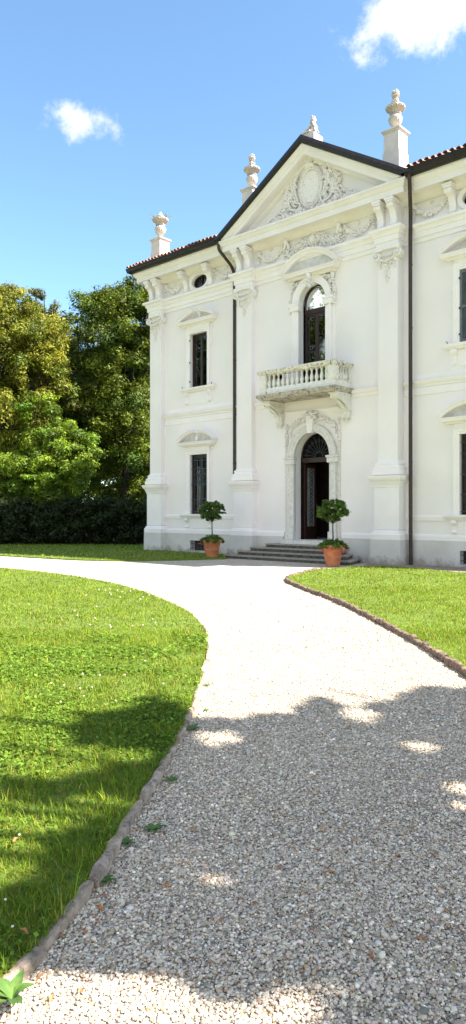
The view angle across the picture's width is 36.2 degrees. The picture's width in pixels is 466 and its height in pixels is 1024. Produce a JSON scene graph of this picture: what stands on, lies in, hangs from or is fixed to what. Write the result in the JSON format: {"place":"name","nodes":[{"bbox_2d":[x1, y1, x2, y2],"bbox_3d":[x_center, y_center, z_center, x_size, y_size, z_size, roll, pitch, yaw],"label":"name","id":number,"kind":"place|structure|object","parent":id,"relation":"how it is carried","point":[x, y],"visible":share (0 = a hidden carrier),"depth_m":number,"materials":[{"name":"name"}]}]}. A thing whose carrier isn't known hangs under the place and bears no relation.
{"place":"outdoors","nodes":[
{"label":"outdoors","id":0,"kind":"place"},
{"bbox_2d":[0,566,210,977],"bbox_3d":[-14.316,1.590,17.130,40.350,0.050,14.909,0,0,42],"label":"lawn","id":1,"kind":"structure","parent":0,"point":[33,808],"depth_m":4.90,"materials":[{"name":"plant"}]},
{"bbox_2d":[4,588,163,927],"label":"clover flowers","id":2,"kind":"object","parent":1,"relation":"on","point":[5,899],"visible":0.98,"depth_m":6.66,"materials":[{"name":"white plant"}]},
{"bbox_2d":[0,632,208,972],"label":"clover patches","id":3,"kind":"object","parent":1,"relation":"on","point":[155,652],"visible":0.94,"depth_m":5.61,"materials":[{"name":"green plant"}]},
{"bbox_2d":[0,542,227,561],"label":"lawn","id":4,"kind":"structure","parent":0,"point":[96,554],"depth_m":26.24,"materials":[{"name":"plant"}]},
{"bbox_2d":[0,281,84,454],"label":"broadleaf tree","id":5,"kind":"object","parent":4,"relation":"on","point":[30,350],"visible":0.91,"depth_m":36.92,"materials":[{"name":"green plant"}]},
{"bbox_2d":[22,287,74,502],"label":"broadleaf tree","id":6,"kind":"object","parent":4,"relation":"on","point":[39,294],"visible":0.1,"depth_m":45.85,"materials":[{"name":"green plant"}]},
{"bbox_2d":[0,390,105,503],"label":"broadleaf tree","id":7,"kind":"object","parent":4,"relation":"on","point":[28,473],"visible":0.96,"depth_m":35.52,"materials":[{"name":"green plant"}]},
{"bbox_2d":[0,309,121,504],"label":"broadleaf tree","id":8,"kind":"object","parent":4,"relation":"on","point":[77,333],"visible":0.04,"depth_m":43.25,"materials":[{"name":"green plant"}]},
{"bbox_2d":[0,416,144,505],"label":"wood","id":9,"kind":"object","parent":4,"relation":"on","point":[104,483],"depth_m":50.57,"materials":[{"name":"green plant"}]},
{"bbox_2d":[0,492,146,544],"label":"hedge","id":10,"kind":"object","parent":4,"relation":"on","point":[96,520],"visible":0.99,"depth_m":34.39,"materials":[{"name":"green plant"}]},
{"bbox_2d":[56,275,149,505],"bbox_3d":[-6.238,-5.890,40.158,8.001,15.187,6.113,0,0,7],"label":"broadleaf tree","id":11,"kind":"object","parent":4,"relation":"on","point":[115,363],"visible":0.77,"depth_m":39.05,"materials":[{"name":"green plant"}]},
{"bbox_2d":[102,371,148,503],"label":"broadleaf tree","id":12,"kind":"object","parent":4,"relation":"on","point":[134,477],"visible":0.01,"depth_m":44.03,"materials":[{"name":"green plant"}]},
{"bbox_2d":[198,500,225,556],"bbox_3d":[-0.737,0.587,24.782,1.055,2.003,0.988,0,0,42],"label":"potted tree","id":13,"kind":"object","parent":4,"relation":"on","point":[211,542],"visible":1,"depth_m":24.55,"materials":[{"name":"green plant"}]},
{"bbox_2d":[0,556,465,1023],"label":"gravel path","id":14,"kind":"structure","parent":0,"point":[246,571],"depth_m":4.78,"materials":[{"name":"grey gravel"}]},
{"bbox_2d":[0,969,34,1006],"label":"weed","id":15,"kind":"object","parent":14,"relation":"on","point":[14,988],"visible":1,"depth_m":2.32,"materials":[{"name":"green plant"}]},
{"bbox_2d":[95,904,104,911],"bbox_3d":[-0.530,1.582,2.849,0.060,0.013,0.020,8,17,36],"label":"fallen leaf","id":16,"kind":"object","parent":14,"relation":"on","point":[100,906],"visible":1,"depth_m":2.85,"materials":[{"name":"brown plant"}]},
{"bbox_2d":[0,624,210,1006],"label":"stone kerb","id":17,"kind":"structure","parent":14,"relation":"on","point":[32,961],"depth_m":3.12,"materials":[{"name":"grey stone"}]},
{"bbox_2d":[101,875,115,885],"bbox_3d":[-0.548,1.582,3.062,0.088,0.015,0.096,0,0,21],"label":"weed","id":18,"kind":"object","parent":14,"relation":"on","point":[107,878],"visible":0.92,"depth_m":3.07,"materials":[{"name":"green plant"}]},
{"bbox_2d":[122,836,134,846],"bbox_3d":[-0.510,1.581,3.411,0.096,0.018,0.083,0,0,42],"label":"weed","id":19,"kind":"object","parent":14,"relation":"on","point":[126,840],"visible":0.84,"depth_m":3.42,"materials":[{"name":"green plant"}]},
{"bbox_2d":[143,823,166,831],"bbox_3d":[-0.393,1.577,3.567,0.109,0.026,0.118,0,0,42],"label":"weed","id":20,"kind":"object","parent":14,"relation":"on","point":[152,827],"visible":1,"depth_m":3.57,"materials":[{"name":"green plant"}]},
{"bbox_2d":[165,775,178,781],"bbox_3d":[-0.362,1.580,4.207,0.087,0.019,0.111,0,0,-23],"label":"weed","id":21,"kind":"object","parent":14,"relation":"on","point":[171,778],"visible":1,"depth_m":4.22,"materials":[{"name":"green plant"}]},
{"bbox_2d":[187,723,199,728],"bbox_3d":[-0.293,1.577,5.209,0.122,0.027,0.142,0,0,-15],"label":"weed","id":22,"kind":"object","parent":14,"relation":"on","point":[192,726],"visible":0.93,"depth_m":5.24,"materials":[{"name":"green plant"}]},
{"bbox_2d":[224,540,359,565],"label":"entrance steps","id":23,"kind":"structure","parent":14,"relation":"on","point":[303,551],"depth_m":23.35,"materials":[{"name":"stone"}]},
{"bbox_2d":[316,498,350,565],"bbox_3d":[2.929,0.590,21.005,1.043,1.996,1.103,0,0,42],"label":"potted tree","id":24,"kind":"object","parent":14,"relation":"on","point":[332,549],"visible":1,"depth_m":20.78,"materials":[{"name":"green plant"}]},
{"bbox_2d":[285,567,465,677],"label":"brick kerb","id":25,"kind":"structure","parent":14,"relation":"on","point":[447,660],"depth_m":9.53,"materials":[{"name":"brown brick"}]},
{"bbox_2d":[415,935,428,941],"bbox_3d":[0.706,1.582,2.641,0.057,0.014,0.019,1,2,26],"label":"fallen leaf","id":26,"kind":"object","parent":14,"relation":"on","point":[422,937],"visible":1,"depth_m":2.65,"materials":[{"name":"brown plant"}]},
{"bbox_2d":[0,0,465,495],"label":"sky","id":27,"kind":"structure","parent":0,"point":[114,114],"materials":[{"name":"blue"}]},
{"bbox_2d":[286,564,465,666],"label":"lawn","id":28,"kind":"structure","parent":0,"point":[393,615],"depth_m":13.52,"materials":[{"name":"plant"}]},
{"bbox_2d":[364,564,465,571],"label":"paving strip","id":29,"kind":"object","parent":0,"point":[455,569],"visible":0.59,"depth_m":20.28,"materials":[{"name":"grey stone"}]},
{"label":"ground","id":30,"kind":"structure","parent":0,"visible":0},
{"bbox_2d":[125,124,465,566],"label":"villa","id":31,"kind":"object","parent":30,"relation":"on","point":[305,307],"visible":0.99,"depth_m":23.27,"materials":[{"name":"paint"}]},
{"bbox_2d":[152,212,167,235],"bbox_3d":[-2.986,-11.752,29.298,0.668,1.145,0.668,0,0,-29],"label":"roof urn","id":32,"kind":"object","parent":31,"relation":"on","point":[159,221],"visible":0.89,"depth_m":29.15,"materials":[{"name":"stone"}]},
{"bbox_2d":[149,212,170,221],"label":"urn weeds","id":33,"kind":"object","parent":32,"relation":"in","point":[162,215],"visible":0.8,"depth_m":29.09,"materials":[{"name":"green plant"}]},
{"bbox_2d":[176,307,217,407],"bbox_3d":[-1.317,-5.987,27.656,2.013,3.794,0.572,0,0,42],"label":"window","id":34,"kind":"structure","parent":31,"relation":"in","point":[202,342],"depth_m":27.72,"materials":[{"name":"stone"}]},
{"bbox_2d":[176,429,217,529],"bbox_3d":[-1.317,-1.214,27.656,2.058,3.949,0.572,0,0,42],"label":"window","id":35,"kind":"structure","parent":31,"relation":"in","point":[198,443],"depth_m":27.74,"materials":[{"name":"stone"}]},
{"bbox_2d":[189,272,207,289],"bbox_3d":[-1.260,-8.960,27.689,1.142,0.820,0.236,0,0,42],"label":"oval window","id":36,"kind":"structure","parent":31,"relation":"in","point":[202,281],"depth_m":27.80,"materials":[{"name":"white stone"}]},
{"bbox_2d":[243,154,259,185],"bbox_3d":[0.689,-12.353,25.908,0.606,1.305,0.606,0,0,-29],"label":"roof urn","id":37,"kind":"object","parent":31,"relation":"on","point":[251,170],"visible":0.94,"depth_m":25.79,"materials":[{"name":"stone"}]},
{"bbox_2d":[278,246,341,383],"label":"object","id":38,"kind":"structure","parent":31,"relation":"in","point":[319,317],"depth_m":23.86,"materials":[{"name":"white stone"}]},
{"bbox_2d":[301,115,322,140],"bbox_3d":[2.615,-12.533,23.549,0.507,1.066,0.560,0,0,42],"label":"apex ornament","id":39,"kind":"object","parent":31,"relation":"on","point":[311,131],"visible":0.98,"depth_m":23.40,"materials":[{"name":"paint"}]},
{"bbox_2d":[283,410,341,539],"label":"door frame","id":40,"kind":"structure","parent":31,"relation":"in","point":[321,447],"depth_m":24.20,"materials":[{"name":"stone"}]},
{"bbox_2d":[385,89,405,126],"bbox_3d":[5.005,-12.352,21.959,0.606,1.305,0.606,0,0,24],"label":"roof urn","id":41,"kind":"object","parent":31,"relation":"on","point":[395,108],"visible":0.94,"depth_m":21.84,"materials":[{"name":"stone"}]},
{"bbox_2d":[438,231,465,370],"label":"window","id":42,"kind":"structure","parent":31,"relation":"in","point":[457,356],"depth_m":20.46,"materials":[{"name":"stone"}]},
{"bbox_2d":[438,399,465,534],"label":"window","id":43,"kind":"structure","parent":31,"relation":"in","point":[458,418],"depth_m":20.48,"materials":[{"name":"stone"}]},
{"bbox_2d":[457,187,465,208],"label":"oval window","id":44,"kind":"structure","parent":31,"relation":"in","point":[459,200],"depth_m":20.41,"materials":[{"name":"white stone"}]}
]}

